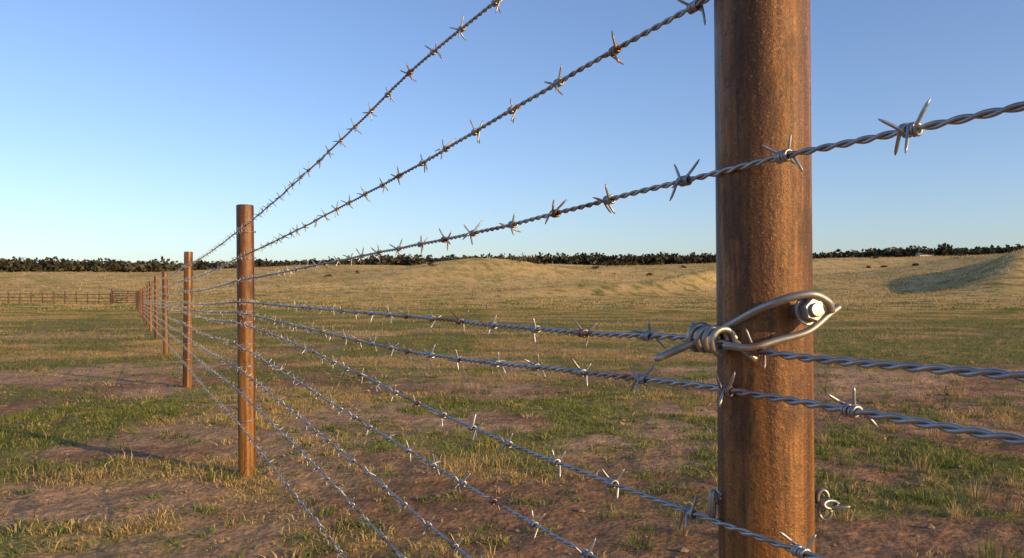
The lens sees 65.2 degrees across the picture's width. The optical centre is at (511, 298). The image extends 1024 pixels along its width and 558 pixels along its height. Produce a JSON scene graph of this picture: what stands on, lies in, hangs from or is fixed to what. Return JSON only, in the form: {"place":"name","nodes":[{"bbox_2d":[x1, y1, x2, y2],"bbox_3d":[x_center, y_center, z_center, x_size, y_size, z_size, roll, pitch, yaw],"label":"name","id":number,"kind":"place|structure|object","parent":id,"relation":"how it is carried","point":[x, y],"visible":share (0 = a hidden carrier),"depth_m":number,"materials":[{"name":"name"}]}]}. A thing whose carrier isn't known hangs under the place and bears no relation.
{"place":"outdoors","nodes":[
{"label":"outdoors","id":0,"kind":"place"},
{"bbox_2d":[0,250,1023,557],"bbox_3d":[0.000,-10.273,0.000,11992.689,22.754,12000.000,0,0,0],"label":"ground","id":1,"kind":"structure","parent":0,"point":[868,534],"depth_m":6.37,"materials":[{"name":"soil"}]},
{"bbox_2d":[0,291,110,304],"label":"wooden rail fence","id":2,"kind":"object","parent":1,"relation":"on","point":[54,297],"visible":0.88,"depth_m":91.88,"materials":[{"name":"brown wood"}]},
{"bbox_2d":[111,289,137,304],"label":"farm gate","id":3,"kind":"structure","parent":1,"relation":"on","point":[113,295],"depth_m":91.86,"materials":[{"name":"brown wood"}]},
{"bbox_2d":[140,289,141,315],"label":"fence post","id":4,"kind":"object","parent":1,"relation":"on","point":[140,302],"visible":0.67,"depth_m":47.56,"materials":[{"name":"wood"}]},
{"bbox_2d":[143,287,145,321],"bbox_3d":[-16.898,0.446,36.797,0.100,1.947,0.100,0,0,-33],"label":"fence post","id":5,"kind":"object","parent":1,"relation":"on","point":[144,307],"visible":0.77,"depth_m":36.76,"materials":[{"name":"wood"}]},
{"bbox_2d":[146,284,148,325],"bbox_3d":[-14.309,0.437,31.401,0.100,1.994,0.100,1,0,-12],"label":"fence post","id":6,"kind":"object","parent":1,"relation":"on","point":[147,309],"visible":0.68,"depth_m":31.36,"materials":[{"name":"wood"}]},
{"bbox_2d":[149,281,152,330],"bbox_3d":[-11.742,0.433,25.996,0.100,1.994,0.100,-1,0,-27],"label":"fence post","id":7,"kind":"object","parent":1,"relation":"on","point":[150,311],"visible":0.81,"depth_m":25.95,"materials":[{"name":"wood"}]},
{"bbox_2d":[154,276,158,339],"bbox_3d":[-9.151,0.418,20.600,0.115,2.012,0.114,0,0,-29],"label":"fence post","id":8,"kind":"object","parent":1,"relation":"on","point":[156,335],"visible":0.58,"depth_m":20.56,"materials":[{"name":"wood"}]},
{"bbox_2d":[135,98,1023,297],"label":"barbed wire","id":9,"kind":"object","parent":8,"relation":"attached to","point":[907,131],"visible":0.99,"depth_m":0.84,"materials":[{"name":"grey metal"}]},
{"bbox_2d":[162,271,168,354],"bbox_3d":[-6.567,0.450,15.199,0.128,1.932,0.120,-1,0,43],"label":"fence post","id":10,"kind":"object","parent":1,"relation":"on","point":[165,312],"visible":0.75,"depth_m":15.16,"materials":[{"name":"wood"}]},
{"bbox_2d":[143,308,493,557],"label":"barbed wire","id":11,"kind":"object","parent":10,"relation":"attached to","point":[454,545],"visible":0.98,"depth_m":2.27,"materials":[{"name":"grey metal"}]},
{"bbox_2d":[144,0,709,294],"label":"barbed wire","id":12,"kind":"object","parent":10,"relation":"attached to","point":[691,8],"visible":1,"depth_m":1.32,"materials":[{"name":"grey metal"}]},
{"bbox_2d":[183,252,192,386],"bbox_3d":[-3.911,0.425,9.629,0.121,1.979,0.112,1,0,-26],"label":"fence post","id":13,"kind":"object","parent":1,"relation":"on","point":[187,355],"visible":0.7,"depth_m":9.59,"materials":[{"name":"wood"}]},
{"bbox_2d":[236,204,255,476],"bbox_3d":[-1.574,0.430,4.750,0.120,1.970,0.111,-1,0,0],"label":"fence post","id":14,"kind":"object","parent":1,"relation":"on","point":[245,361],"visible":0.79,"depth_m":4.71,"materials":[{"name":"wood"}]},
{"bbox_2d":[141,312,346,557],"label":"barbed wire","id":15,"kind":"object","parent":14,"relation":"attached to","point":[320,525],"visible":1,"depth_m":3.56,"materials":[{"name":"silver metal"}]},
{"bbox_2d":[142,310,406,557],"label":"barbed wire","id":16,"kind":"object","parent":14,"relation":"attached to","point":[364,519],"visible":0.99,"depth_m":2.93,"materials":[{"name":"silver metal"}]},
{"bbox_2d":[145,306,597,557],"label":"barbed wire","id":17,"kind":"object","parent":14,"relation":"attached to","point":[584,552],"visible":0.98,"depth_m":1.66,"materials":[{"name":"grey metal"}]},
{"bbox_2d":[136,299,827,557],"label":"barbed wire","id":18,"kind":"object","parent":14,"relation":"attached to","point":[795,549],"visible":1,"depth_m":1.12,"materials":[{"name":"grey metal"}]},
{"bbox_2d":[0,363,1016,557],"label":"pebbles","id":19,"kind":"object","parent":1,"relation":"on","point":[685,550],"visible":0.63,"depth_m":5.67,"materials":[{"name":"stone"}]},
{"bbox_2d":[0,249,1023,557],"bbox_3d":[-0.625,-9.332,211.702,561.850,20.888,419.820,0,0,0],"label":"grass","id":20,"kind":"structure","parent":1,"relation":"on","point":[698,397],"depth_m":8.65,"materials":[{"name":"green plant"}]},
{"bbox_2d":[0,243,1023,272],"bbox_3d":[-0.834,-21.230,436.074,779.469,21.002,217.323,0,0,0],"label":"distant tree line","id":21,"kind":"object","parent":1,"relation":"on","point":[71,265],"visible":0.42,"depth_m":453.02,"materials":[{"name":"green plant"}]},
{"bbox_2d":[324,252,968,276],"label":"scrub bushes","id":22,"kind":"object","parent":1,"relation":"on","point":[605,263],"visible":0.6,"depth_m":271.69,"materials":[{"name":"green plant"}]},
{"bbox_2d":[714,0,814,557],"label":"fence post","id":23,"kind":"object","parent":1,"relation":"on","point":[762,80],"visible":0.91,"depth_m":0.83,"materials":[{"name":"wood"}]},
{"bbox_2d":[141,0,502,291],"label":"barbed wire","id":24,"kind":"object","parent":23,"relation":"attached to","point":[434,51],"visible":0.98,"depth_m":2.08,"materials":[{"name":"grey metal"}]},
{"bbox_2d":[138,298,1023,381],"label":"barbed wire","id":25,"kind":"object","parent":23,"relation":"attached to","point":[938,369],"visible":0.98,"depth_m":0.94,"materials":[{"name":"grey metal"}]},
{"bbox_2d":[144,301,1023,444],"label":"barbed wire","id":26,"kind":"object","parent":23,"relation":"attached to","point":[853,410],"visible":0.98,"depth_m":0.85,"materials":[{"name":"grey metal"}]},
{"bbox_2d":[653,290,841,362],"bbox_3d":[0.238,0.030,0.832,0.188,0.078,0.069,0,0,30],"label":"wire tension clamp","id":27,"kind":"object","parent":23,"relation":"attached to","point":[807,308],"visible":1,"depth_m":0.81,"materials":[{"name":"metal"}]},
{"bbox_2d":[708,487,849,520],"bbox_3d":[0.289,0.222,0.890,0.147,0.037,0.071,0,0,7],"label":"post tie wire","id":28,"kind":"object","parent":23,"relation":"attached to","point":[714,497],"visible":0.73,"depth_m":0.86,"materials":[{"name":"silver metal"}]},
{"bbox_2d":[915,253,935,256],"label":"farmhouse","id":29,"kind":"object","parent":1,"relation":"on","point":[922,254],"visible":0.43,"depth_m":427.40,"materials":[{"name":"white"}]},
{"bbox_2d":[0,0,1023,263],"label":"sky","id":30,"kind":"structure","parent":0,"point":[131,130],"materials":[{"name":"blue"}]}
]}

